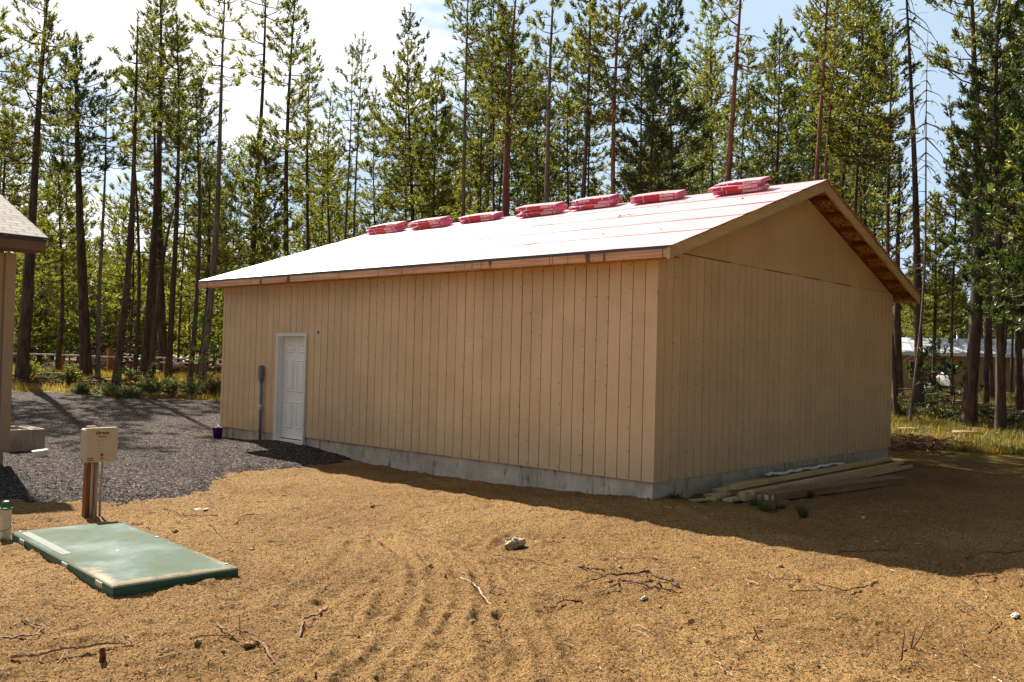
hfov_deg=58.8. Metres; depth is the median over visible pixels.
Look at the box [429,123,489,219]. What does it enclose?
woodland pine
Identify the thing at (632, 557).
root
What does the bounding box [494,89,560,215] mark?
woodland pine
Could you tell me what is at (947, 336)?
woodland pine
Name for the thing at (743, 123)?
pine tree
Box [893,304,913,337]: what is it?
woodland pine
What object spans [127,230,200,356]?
woodland pine
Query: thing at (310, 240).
woodland pine
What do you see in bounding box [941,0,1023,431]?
pine tree
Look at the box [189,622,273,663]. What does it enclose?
root
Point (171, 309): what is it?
pine tree
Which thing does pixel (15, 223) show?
tan house
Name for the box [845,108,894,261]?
woodland pine
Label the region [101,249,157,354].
woodland pine
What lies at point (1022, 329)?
woodland pine
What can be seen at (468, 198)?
woodland pine
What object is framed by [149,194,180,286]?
woodland pine
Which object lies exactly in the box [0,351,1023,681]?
ground
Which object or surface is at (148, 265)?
woodland pine
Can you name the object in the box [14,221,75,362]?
woodland pine
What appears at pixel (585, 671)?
dirt crumbs
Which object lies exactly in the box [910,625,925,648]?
stick
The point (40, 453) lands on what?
plastic tub
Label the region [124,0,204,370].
pine tree
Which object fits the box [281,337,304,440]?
door
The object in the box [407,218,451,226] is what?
shingle bundle
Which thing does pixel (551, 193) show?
woodland pine
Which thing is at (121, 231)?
woodland pine
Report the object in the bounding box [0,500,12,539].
vent pipe
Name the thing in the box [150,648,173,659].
stick
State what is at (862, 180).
woodland pine
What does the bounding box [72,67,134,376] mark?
pine tree
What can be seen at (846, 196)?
woodland pine
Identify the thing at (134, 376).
shrub
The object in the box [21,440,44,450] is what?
concrete block
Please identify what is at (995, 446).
sunlit grass
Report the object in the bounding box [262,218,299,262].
woodland pine
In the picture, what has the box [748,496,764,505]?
weed
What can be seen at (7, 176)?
woodland pine
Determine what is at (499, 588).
root
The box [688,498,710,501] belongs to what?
lumber board
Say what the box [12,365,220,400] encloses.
tall grass
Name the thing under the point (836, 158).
woodland pine
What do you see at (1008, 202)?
woodland pine
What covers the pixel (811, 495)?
weed
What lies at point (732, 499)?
lumber board
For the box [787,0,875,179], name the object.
pine tree
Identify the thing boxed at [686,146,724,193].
woodland pine
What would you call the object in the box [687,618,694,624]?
pine cone
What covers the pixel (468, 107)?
woodland pine
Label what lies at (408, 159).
pine tree
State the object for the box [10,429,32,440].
concrete block
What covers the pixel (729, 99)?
woodland pine
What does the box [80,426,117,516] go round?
control panel
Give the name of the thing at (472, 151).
woodland pine
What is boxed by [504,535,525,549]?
rock
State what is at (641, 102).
pine tree
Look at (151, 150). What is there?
pine tree
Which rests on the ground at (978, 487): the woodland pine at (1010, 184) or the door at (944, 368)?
the woodland pine at (1010, 184)
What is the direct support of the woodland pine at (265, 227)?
on the ground at (978, 487)
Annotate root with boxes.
[0,619,43,638]
[10,633,133,663]
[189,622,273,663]
[299,606,326,636]
[489,587,514,594]
[492,554,556,565]
[544,599,581,607]
[545,580,585,587]
[572,564,682,593]
[609,550,657,559]
[953,597,999,633]
[960,643,999,670]
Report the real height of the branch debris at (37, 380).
0.564 m
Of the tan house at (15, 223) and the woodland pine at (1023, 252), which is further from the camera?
the woodland pine at (1023, 252)
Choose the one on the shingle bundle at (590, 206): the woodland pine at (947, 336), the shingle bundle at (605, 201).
the shingle bundle at (605, 201)
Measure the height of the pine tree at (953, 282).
11.908 m
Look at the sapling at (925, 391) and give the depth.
26.13 m
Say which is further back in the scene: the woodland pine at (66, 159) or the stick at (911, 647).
the woodland pine at (66, 159)
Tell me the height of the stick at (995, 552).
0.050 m
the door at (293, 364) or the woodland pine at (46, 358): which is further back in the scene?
the woodland pine at (46, 358)
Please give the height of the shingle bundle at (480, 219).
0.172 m
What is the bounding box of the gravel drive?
[0,391,352,503]
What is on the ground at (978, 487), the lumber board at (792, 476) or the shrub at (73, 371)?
the shrub at (73, 371)
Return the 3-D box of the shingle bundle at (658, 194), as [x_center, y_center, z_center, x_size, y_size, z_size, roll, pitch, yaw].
[2.715,-2.731,16.978,1.005,0.173,0.344,1,-1,39]
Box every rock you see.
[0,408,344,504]
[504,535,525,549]
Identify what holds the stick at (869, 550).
on the ground at (978, 487)
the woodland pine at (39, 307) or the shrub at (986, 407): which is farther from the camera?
the woodland pine at (39, 307)
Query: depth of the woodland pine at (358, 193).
61.77 m
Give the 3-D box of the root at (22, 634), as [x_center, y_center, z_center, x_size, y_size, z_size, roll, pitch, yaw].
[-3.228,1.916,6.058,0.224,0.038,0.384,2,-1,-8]
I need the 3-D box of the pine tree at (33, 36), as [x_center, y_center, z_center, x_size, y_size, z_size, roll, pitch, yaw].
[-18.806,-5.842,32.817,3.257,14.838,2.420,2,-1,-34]
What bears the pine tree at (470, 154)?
on the ground at (978, 487)
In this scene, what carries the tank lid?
on the ground at (978, 487)
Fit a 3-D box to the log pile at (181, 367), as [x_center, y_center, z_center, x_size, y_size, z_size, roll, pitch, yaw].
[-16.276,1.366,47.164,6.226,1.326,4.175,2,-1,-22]
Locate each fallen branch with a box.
[946,416,970,429]
[952,430,982,433]
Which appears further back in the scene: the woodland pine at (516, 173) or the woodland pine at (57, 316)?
the woodland pine at (57, 316)
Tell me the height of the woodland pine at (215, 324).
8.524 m
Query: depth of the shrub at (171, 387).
27.92 m
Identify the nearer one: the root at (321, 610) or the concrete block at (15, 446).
the root at (321, 610)
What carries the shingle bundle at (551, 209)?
on the shingle bundle at (538, 213)
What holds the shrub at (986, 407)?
on the ground at (978, 487)
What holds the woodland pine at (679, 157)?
on the ground at (978, 487)
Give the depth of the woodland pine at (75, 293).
55.05 m
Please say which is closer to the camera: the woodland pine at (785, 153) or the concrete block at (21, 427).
the concrete block at (21, 427)
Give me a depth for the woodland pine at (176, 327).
64.16 m
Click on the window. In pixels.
(911, 362)
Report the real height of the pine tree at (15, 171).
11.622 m
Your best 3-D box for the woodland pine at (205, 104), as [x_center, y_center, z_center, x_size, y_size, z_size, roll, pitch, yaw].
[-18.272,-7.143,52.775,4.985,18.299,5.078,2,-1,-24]
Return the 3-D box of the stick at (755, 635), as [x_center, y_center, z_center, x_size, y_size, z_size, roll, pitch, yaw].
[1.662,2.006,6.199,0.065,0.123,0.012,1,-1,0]
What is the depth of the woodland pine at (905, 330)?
75.65 m
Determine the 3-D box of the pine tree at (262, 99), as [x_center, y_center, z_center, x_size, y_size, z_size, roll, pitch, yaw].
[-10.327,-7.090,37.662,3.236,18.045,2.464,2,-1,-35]
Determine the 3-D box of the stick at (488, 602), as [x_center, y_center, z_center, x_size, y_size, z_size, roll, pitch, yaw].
[-0.280,2.010,7.346,0.047,0.042,0.813,2,-1,-20]
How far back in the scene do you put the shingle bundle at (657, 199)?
16.83 m
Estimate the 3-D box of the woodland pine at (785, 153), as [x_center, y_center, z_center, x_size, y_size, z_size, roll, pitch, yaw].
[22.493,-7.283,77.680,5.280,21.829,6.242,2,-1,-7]
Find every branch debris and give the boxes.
[12,371,104,386]
[72,371,151,385]
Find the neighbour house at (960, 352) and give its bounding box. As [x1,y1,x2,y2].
[891,333,1023,391]
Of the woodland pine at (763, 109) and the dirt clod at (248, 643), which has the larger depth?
the woodland pine at (763, 109)
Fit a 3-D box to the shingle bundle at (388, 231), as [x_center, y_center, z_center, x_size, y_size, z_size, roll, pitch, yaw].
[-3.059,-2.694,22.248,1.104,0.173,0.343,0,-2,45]
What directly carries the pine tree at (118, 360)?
on the ground at (978, 487)
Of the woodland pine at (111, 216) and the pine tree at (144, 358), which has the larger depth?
the woodland pine at (111, 216)
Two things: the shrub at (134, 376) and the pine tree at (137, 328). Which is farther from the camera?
the pine tree at (137, 328)
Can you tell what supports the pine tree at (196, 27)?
on the ground at (978, 487)
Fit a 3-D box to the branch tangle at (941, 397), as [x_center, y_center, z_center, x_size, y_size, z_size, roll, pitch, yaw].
[13.927,1.930,30.864,4.176,0.822,3.590,0,-2,42]
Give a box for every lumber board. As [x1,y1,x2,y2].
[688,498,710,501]
[706,495,735,500]
[711,468,860,496]
[717,462,884,492]
[723,464,843,486]
[723,496,739,501]
[729,457,890,489]
[739,461,903,494]
[739,465,898,497]
[740,496,756,500]
[757,464,912,498]
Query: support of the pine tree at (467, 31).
on the ground at (978, 487)
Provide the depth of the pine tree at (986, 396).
27.63 m
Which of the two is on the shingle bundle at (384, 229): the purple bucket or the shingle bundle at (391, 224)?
the shingle bundle at (391, 224)
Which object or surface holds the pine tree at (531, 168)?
on the ground at (978, 487)
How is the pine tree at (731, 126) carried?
on the ground at (978, 487)
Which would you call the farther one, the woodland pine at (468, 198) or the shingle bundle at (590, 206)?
the woodland pine at (468, 198)
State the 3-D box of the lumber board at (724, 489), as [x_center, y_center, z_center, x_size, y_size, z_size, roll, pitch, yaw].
[4.918,2.172,14.846,0.140,0.045,5.950,0,-2,42]
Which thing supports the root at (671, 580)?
on the ground at (978, 487)
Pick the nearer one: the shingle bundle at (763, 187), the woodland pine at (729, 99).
the shingle bundle at (763, 187)
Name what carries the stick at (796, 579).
on the ground at (978, 487)
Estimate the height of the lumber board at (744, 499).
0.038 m
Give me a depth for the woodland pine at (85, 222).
62.36 m
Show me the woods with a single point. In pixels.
(965, 314)
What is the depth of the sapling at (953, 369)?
26.01 m
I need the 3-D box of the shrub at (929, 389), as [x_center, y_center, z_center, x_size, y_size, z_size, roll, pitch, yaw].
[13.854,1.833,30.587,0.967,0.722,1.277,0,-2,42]
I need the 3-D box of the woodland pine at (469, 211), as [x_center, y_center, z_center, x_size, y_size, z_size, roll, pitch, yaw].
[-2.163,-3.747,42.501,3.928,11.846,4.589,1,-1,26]
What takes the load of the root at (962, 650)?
on the ground at (978, 487)
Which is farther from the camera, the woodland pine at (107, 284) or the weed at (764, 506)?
the woodland pine at (107, 284)
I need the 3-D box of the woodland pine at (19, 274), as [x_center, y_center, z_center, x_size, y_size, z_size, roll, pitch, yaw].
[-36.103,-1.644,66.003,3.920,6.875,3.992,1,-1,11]
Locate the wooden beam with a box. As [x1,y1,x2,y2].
[756,475,905,501]
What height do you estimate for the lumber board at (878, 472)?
0.060 m
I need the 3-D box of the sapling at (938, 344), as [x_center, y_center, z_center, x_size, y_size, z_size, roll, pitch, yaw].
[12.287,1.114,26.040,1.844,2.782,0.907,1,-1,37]
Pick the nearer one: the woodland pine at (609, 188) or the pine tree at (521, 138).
the pine tree at (521, 138)
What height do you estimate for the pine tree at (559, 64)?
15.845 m
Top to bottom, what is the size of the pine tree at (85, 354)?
13.870 m
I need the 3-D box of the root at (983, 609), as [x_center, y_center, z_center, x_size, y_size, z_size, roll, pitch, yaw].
[3.585,2.095,7.029,0.208,0.043,1.047,1,-1,8]
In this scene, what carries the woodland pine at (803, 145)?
on the ground at (978, 487)
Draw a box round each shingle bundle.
[366,224,404,232]
[368,227,406,234]
[369,221,406,229]
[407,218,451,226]
[408,216,449,223]
[411,221,452,229]
[458,211,502,220]
[460,214,503,223]
[515,201,564,210]
[516,208,564,217]
[521,204,567,212]
[568,201,618,210]
[571,194,619,203]
[573,197,622,205]
[630,189,685,200]
[630,193,685,203]
[708,182,764,191]
[713,184,769,195]
[714,176,769,186]
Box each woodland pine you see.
[0,5,10,45]
[0,86,32,200]
[0,154,27,190]
[5,192,58,318]
[10,136,56,360]
[13,232,75,364]
[13,262,58,362]
[13,266,52,363]
[13,275,22,343]
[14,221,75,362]
[14,272,36,361]
[18,310,50,361]
[24,112,84,362]
[32,239,94,363]
[37,169,109,360]
[39,135,92,251]
[41,240,107,359]
[43,286,76,353]
[52,190,107,360]
[58,235,134,356]
[58,260,134,361]
[86,117,189,353]
[89,244,144,353]
[93,255,134,349]
[95,195,136,281]
[98,208,147,326]
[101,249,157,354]
[108,255,173,359]
[124,104,233,369]
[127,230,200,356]
[128,225,179,332]
[136,223,178,315]
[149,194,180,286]
[156,65,243,355]
[156,217,222,359]
[156,288,189,355]
[167,296,196,357]
[175,272,211,354]
[183,234,237,362]
[187,132,243,356]
[188,146,234,346]
[188,147,237,308]
[200,160,266,323]
[203,198,246,363]
[210,272,227,356]
[212,133,268,251]
[221,225,269,314]
[234,195,281,267]
[258,142,360,259]
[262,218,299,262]
[282,145,340,249]
[288,121,363,239]
[288,165,324,252]
[291,137,373,248]
[303,221,320,248]
[304,164,346,243]
[310,205,350,248]
[331,182,371,242]
[352,3,444,227]
[353,109,414,231]
[355,208,379,235]
[376,137,425,223]
[377,183,410,227]
[380,81,443,216]
[392,121,446,218]
[397,163,436,227]
[425,111,485,215]
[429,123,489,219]
[431,109,482,220]
[436,172,469,221]
[438,38,502,211]
[440,0,557,211]
[442,139,489,222]
[447,103,518,212]
[453,106,495,221]
[458,35,541,214]
[471,13,551,210]
[494,84,557,211]
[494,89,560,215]
[509,96,580,211]
[509,172,538,215]
[512,86,573,203]
[519,136,558,204]
[521,100,599,208]
[538,90,602,205]
[538,93,610,206]
[581,139,636,202]
[586,180,610,196]
[602,42,690,202]
[615,142,635,201]
[619,127,672,202]
[661,0,765,186]
[665,152,689,193]
[668,70,748,188]
[674,44,753,192]
[677,39,751,192]
[679,133,732,184]
[680,60,755,188]
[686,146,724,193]
[733,28,814,184]
[735,99,789,178]
[742,119,786,182]
[757,145,782,183]
[763,0,863,215]
[774,134,800,176]
[775,78,846,188]
[779,76,848,186]
[789,60,853,181]
[790,81,868,208]
[796,0,923,198]
[798,89,876,203]
[800,0,900,220]
[809,0,920,226]
[830,137,901,228]
[838,150,878,234]
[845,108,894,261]
[848,115,930,321]
[867,139,911,250]
[893,254,945,336]
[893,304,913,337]
[901,294,942,337]
[910,298,948,337]
[924,271,961,337]
[928,261,967,333]
[930,269,965,338]
[946,144,993,338]
[951,113,1022,393]
[964,0,1023,163]
[967,235,1015,337]
[970,111,1023,366]
[981,9,1023,390]
[984,123,1023,241]
[1002,152,1023,328]
[1003,3,1023,44]
[1006,130,1023,348]
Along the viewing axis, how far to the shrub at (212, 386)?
28.21 m
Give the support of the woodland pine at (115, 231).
on the ground at (978, 487)
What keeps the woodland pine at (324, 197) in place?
on the ground at (978, 487)
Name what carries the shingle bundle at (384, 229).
on the shingle bundle at (388, 231)
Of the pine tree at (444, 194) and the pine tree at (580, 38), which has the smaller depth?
the pine tree at (580, 38)
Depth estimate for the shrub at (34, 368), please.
34.64 m
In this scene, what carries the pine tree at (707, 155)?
on the ground at (978, 487)
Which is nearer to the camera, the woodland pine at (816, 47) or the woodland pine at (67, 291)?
the woodland pine at (816, 47)
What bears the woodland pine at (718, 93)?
on the ground at (978, 487)
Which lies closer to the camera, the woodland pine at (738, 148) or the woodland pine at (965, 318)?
the woodland pine at (738, 148)
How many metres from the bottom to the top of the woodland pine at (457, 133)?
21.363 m
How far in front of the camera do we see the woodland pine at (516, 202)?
56.83 m
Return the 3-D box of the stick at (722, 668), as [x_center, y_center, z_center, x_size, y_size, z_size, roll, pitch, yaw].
[1.294,2.011,5.596,0.038,0.025,0.256,2,-1,-9]
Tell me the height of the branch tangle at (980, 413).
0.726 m
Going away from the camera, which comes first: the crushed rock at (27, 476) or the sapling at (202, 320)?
the crushed rock at (27, 476)
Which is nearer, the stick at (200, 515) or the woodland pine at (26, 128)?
the stick at (200, 515)
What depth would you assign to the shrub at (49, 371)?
33.45 m
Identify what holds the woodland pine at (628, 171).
on the ground at (978, 487)
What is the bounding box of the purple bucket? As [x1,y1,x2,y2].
[212,425,222,437]
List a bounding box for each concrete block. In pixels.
[3,441,20,451]
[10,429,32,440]
[17,426,34,428]
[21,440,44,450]
[25,427,44,439]
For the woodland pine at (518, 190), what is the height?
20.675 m
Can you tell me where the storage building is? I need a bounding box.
[198,179,920,499]
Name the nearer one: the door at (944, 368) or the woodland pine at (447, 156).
the door at (944, 368)
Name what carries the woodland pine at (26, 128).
on the ground at (978, 487)
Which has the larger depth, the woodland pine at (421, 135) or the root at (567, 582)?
the woodland pine at (421, 135)
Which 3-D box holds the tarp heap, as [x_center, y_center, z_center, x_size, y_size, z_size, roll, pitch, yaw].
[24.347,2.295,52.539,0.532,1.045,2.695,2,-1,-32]
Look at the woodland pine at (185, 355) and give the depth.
64.48 m
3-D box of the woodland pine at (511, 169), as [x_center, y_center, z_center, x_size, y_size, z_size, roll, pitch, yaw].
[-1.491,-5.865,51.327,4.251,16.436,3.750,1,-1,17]
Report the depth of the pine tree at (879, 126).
26.98 m
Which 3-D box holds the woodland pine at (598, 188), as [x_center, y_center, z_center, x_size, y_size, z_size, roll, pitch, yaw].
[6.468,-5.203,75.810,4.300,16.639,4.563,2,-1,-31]
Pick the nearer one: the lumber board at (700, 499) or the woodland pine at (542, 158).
the lumber board at (700, 499)
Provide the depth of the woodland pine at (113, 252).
58.17 m
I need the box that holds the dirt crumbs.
[0,474,1023,681]
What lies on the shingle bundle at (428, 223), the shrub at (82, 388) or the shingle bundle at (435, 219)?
the shingle bundle at (435, 219)
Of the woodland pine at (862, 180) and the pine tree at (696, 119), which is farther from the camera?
the woodland pine at (862, 180)
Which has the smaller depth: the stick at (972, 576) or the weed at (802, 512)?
the stick at (972, 576)
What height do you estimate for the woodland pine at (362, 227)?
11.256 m
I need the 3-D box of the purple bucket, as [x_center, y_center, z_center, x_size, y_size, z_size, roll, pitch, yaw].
[-6.268,1.925,19.362,0.228,0.278,0.224,0,-2,42]
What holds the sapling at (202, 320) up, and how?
on the ground at (978, 487)
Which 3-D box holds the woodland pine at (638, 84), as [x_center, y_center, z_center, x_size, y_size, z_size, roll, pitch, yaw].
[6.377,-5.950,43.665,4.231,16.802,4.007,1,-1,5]
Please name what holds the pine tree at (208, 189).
on the ground at (978, 487)
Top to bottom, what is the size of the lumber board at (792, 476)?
0.060 m
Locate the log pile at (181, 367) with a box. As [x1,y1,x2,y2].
[156,355,221,373]
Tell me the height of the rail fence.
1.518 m
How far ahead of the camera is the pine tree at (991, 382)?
38.00 m
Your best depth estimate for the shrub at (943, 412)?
26.00 m
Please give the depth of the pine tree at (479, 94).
40.18 m
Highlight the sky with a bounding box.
[0,0,1023,349]
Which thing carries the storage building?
on the ground at (978, 487)
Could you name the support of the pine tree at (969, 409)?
on the ground at (978, 487)
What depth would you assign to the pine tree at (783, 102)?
33.63 m
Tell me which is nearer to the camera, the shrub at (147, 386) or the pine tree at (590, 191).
the shrub at (147, 386)
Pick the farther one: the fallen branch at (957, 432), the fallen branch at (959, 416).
the fallen branch at (959, 416)
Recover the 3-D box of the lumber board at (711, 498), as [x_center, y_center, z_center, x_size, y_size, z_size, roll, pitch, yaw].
[4.260,2.226,14.069,0.140,0.038,4.580,0,-2,43]
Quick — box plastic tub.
[31,449,47,457]
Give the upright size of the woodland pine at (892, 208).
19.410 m
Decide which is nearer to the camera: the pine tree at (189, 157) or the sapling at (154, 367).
the sapling at (154, 367)
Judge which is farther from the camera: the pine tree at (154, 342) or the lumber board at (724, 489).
the pine tree at (154, 342)
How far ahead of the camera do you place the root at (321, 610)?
6.42 m
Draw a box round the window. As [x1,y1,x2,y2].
[909,360,913,378]
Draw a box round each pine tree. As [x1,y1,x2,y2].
[0,0,95,379]
[0,9,45,151]
[0,106,51,251]
[13,162,96,370]
[26,30,130,376]
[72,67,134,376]
[100,8,170,386]
[113,88,151,370]
[118,0,199,373]
[121,59,187,373]
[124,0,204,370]
[145,10,208,378]
[147,150,205,378]
[172,78,219,381]
[177,159,244,378]
[183,0,255,381]
[205,129,300,266]
[230,0,296,266]
[245,0,329,256]
[277,38,337,250]
[303,90,351,243]
[327,42,370,239]
[342,84,405,232]
[343,31,380,237]
[370,39,452,227]
[400,59,461,217]
[429,0,518,220]
[457,79,499,212]
[469,5,520,211]
[470,0,542,215]
[476,0,554,216]
[517,0,588,202]
[517,28,556,203]
[539,41,589,208]
[549,0,629,197]
[560,16,622,196]
[569,0,669,193]
[611,0,695,202]
[611,1,669,190]
[633,0,711,194]
[682,71,726,193]
[704,0,790,181]
[718,39,765,179]
[737,15,816,184]
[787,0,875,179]
[798,0,869,187]
[811,0,921,226]
[848,23,905,237]
[850,14,919,417]
[862,157,936,394]
[875,0,938,411]
[890,39,947,420]
[901,186,969,393]
[920,95,972,398]
[923,0,1023,425]
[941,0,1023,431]
[945,0,1017,408]
[957,127,1013,398]
[959,3,1023,417]
[963,4,1023,331]
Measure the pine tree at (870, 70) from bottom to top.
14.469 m
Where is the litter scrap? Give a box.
[1011,612,1018,617]
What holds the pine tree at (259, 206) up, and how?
on the ground at (978, 487)
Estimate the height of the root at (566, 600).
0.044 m
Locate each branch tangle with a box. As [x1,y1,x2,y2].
[891,388,992,405]
[917,402,1023,421]
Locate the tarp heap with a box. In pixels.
[924,372,949,389]
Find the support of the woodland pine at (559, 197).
on the ground at (978, 487)
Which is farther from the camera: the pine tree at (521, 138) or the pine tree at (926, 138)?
the pine tree at (521, 138)
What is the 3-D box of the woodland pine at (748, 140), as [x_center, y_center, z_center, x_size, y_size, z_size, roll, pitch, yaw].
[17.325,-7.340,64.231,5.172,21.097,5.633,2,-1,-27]
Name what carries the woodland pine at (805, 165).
on the ground at (978, 487)
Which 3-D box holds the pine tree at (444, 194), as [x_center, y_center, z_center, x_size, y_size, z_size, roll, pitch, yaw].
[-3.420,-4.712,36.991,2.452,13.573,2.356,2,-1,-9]
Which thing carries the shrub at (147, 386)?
on the ground at (978, 487)
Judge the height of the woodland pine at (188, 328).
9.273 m
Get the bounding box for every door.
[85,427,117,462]
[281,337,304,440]
[941,359,949,388]
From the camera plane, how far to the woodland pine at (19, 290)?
55.10 m
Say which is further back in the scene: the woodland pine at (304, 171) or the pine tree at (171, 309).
the woodland pine at (304, 171)
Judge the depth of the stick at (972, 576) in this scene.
8.17 m
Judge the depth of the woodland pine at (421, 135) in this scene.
62.82 m
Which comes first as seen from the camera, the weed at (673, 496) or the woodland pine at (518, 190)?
the weed at (673, 496)
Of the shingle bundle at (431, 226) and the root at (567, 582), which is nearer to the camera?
the root at (567, 582)
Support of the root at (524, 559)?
on the ground at (978, 487)
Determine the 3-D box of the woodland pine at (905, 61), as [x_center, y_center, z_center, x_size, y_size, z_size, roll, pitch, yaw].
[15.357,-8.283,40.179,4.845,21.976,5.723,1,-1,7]
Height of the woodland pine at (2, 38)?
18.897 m
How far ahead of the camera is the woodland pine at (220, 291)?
54.23 m
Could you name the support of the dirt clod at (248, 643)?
on the ground at (978, 487)
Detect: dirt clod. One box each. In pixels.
[193,638,201,644]
[243,640,253,647]
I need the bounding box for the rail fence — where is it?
[13,346,221,372]
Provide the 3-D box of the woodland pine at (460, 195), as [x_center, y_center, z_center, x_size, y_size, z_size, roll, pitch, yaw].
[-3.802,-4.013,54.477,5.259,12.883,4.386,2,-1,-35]
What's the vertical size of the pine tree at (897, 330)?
10.080 m
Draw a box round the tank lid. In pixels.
[12,521,237,596]
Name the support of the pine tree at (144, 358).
on the ground at (978, 487)
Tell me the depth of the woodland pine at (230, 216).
46.19 m
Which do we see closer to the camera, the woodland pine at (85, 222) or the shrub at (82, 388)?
the shrub at (82, 388)
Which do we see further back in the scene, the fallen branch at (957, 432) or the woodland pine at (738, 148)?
the woodland pine at (738, 148)
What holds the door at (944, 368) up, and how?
in the neighbour house at (960, 352)
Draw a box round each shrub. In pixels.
[14,358,41,374]
[30,363,64,377]
[50,361,83,385]
[65,379,98,393]
[93,381,119,395]
[105,382,145,397]
[122,366,150,382]
[133,376,164,394]
[152,375,187,395]
[177,377,207,396]
[199,371,220,396]
[891,402,924,416]
[907,386,936,398]
[918,402,959,420]
[960,402,992,417]
[990,407,1023,424]
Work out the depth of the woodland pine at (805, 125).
39.67 m
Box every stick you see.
[99,647,105,661]
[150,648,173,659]
[183,514,217,516]
[460,577,491,603]
[715,661,732,675]
[753,626,759,639]
[762,575,878,591]
[837,543,903,551]
[901,631,904,659]
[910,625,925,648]
[965,550,1023,558]
[966,574,996,583]
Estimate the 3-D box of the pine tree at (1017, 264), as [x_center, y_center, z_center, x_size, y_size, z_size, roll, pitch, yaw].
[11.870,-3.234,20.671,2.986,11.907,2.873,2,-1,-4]
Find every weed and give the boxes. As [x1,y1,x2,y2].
[668,492,681,498]
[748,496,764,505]
[754,498,777,510]
[772,501,785,508]
[791,499,815,517]
[807,490,815,497]
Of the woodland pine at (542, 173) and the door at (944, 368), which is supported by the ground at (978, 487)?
the woodland pine at (542, 173)
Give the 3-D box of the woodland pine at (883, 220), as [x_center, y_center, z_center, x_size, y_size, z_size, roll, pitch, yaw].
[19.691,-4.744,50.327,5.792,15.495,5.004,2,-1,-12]
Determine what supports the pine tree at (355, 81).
on the ground at (978, 487)
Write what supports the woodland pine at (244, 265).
on the ground at (978, 487)
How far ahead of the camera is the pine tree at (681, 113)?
27.10 m
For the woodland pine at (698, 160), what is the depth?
65.52 m
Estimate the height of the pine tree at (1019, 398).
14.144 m
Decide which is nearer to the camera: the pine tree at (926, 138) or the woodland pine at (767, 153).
the pine tree at (926, 138)
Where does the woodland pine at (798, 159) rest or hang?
on the ground at (978, 487)
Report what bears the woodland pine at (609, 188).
on the ground at (978, 487)
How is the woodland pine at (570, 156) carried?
on the ground at (978, 487)
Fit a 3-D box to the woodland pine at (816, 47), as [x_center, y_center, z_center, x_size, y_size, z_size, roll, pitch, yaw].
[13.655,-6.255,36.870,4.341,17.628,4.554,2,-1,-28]
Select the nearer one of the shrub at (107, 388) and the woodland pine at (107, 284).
the shrub at (107, 388)
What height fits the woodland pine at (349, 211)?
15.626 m
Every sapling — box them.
[112,347,159,389]
[134,364,165,394]
[185,313,219,382]
[894,344,947,416]
[911,333,965,407]
[926,359,989,410]
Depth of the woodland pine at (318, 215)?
51.96 m
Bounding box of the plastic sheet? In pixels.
[765,462,845,475]
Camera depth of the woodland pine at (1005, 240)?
54.90 m
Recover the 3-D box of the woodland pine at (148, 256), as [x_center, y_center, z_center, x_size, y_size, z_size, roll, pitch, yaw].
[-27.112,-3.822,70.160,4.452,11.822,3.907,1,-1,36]
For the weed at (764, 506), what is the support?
on the ground at (978, 487)
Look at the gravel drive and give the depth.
16.74 m
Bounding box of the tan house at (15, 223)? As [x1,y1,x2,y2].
[0,194,48,464]
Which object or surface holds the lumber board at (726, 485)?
on the lumber board
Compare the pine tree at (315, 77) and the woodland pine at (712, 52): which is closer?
the pine tree at (315, 77)
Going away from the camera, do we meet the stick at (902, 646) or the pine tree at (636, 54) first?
the stick at (902, 646)
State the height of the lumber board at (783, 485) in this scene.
0.038 m
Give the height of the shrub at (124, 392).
0.596 m
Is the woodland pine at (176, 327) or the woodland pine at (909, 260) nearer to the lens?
the woodland pine at (176, 327)
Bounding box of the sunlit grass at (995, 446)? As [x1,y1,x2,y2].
[890,388,1023,455]
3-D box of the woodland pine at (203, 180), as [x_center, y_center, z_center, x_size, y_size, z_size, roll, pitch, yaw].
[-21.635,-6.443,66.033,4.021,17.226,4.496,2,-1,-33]
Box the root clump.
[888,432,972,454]
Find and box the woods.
[4,248,1014,359]
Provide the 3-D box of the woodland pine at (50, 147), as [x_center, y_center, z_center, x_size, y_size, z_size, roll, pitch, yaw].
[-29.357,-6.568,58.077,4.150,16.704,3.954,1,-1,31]
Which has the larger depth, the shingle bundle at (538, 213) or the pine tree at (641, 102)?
the pine tree at (641, 102)
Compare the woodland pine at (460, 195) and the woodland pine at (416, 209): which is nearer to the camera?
the woodland pine at (416, 209)
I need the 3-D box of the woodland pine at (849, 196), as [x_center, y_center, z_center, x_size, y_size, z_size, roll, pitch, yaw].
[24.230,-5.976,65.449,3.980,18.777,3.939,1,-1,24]
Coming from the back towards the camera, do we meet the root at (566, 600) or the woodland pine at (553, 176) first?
the woodland pine at (553, 176)
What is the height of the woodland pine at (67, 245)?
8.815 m
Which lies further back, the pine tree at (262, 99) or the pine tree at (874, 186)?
the pine tree at (262, 99)
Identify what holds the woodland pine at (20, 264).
on the ground at (978, 487)
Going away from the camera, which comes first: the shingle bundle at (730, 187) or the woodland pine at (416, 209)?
the shingle bundle at (730, 187)
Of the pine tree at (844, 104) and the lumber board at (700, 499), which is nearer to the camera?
the lumber board at (700, 499)
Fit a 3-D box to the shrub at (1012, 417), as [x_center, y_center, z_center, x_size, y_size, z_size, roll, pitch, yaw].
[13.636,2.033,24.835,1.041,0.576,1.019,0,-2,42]
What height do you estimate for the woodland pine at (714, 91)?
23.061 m
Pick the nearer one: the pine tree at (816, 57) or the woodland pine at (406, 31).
the pine tree at (816, 57)
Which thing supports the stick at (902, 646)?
on the ground at (978, 487)

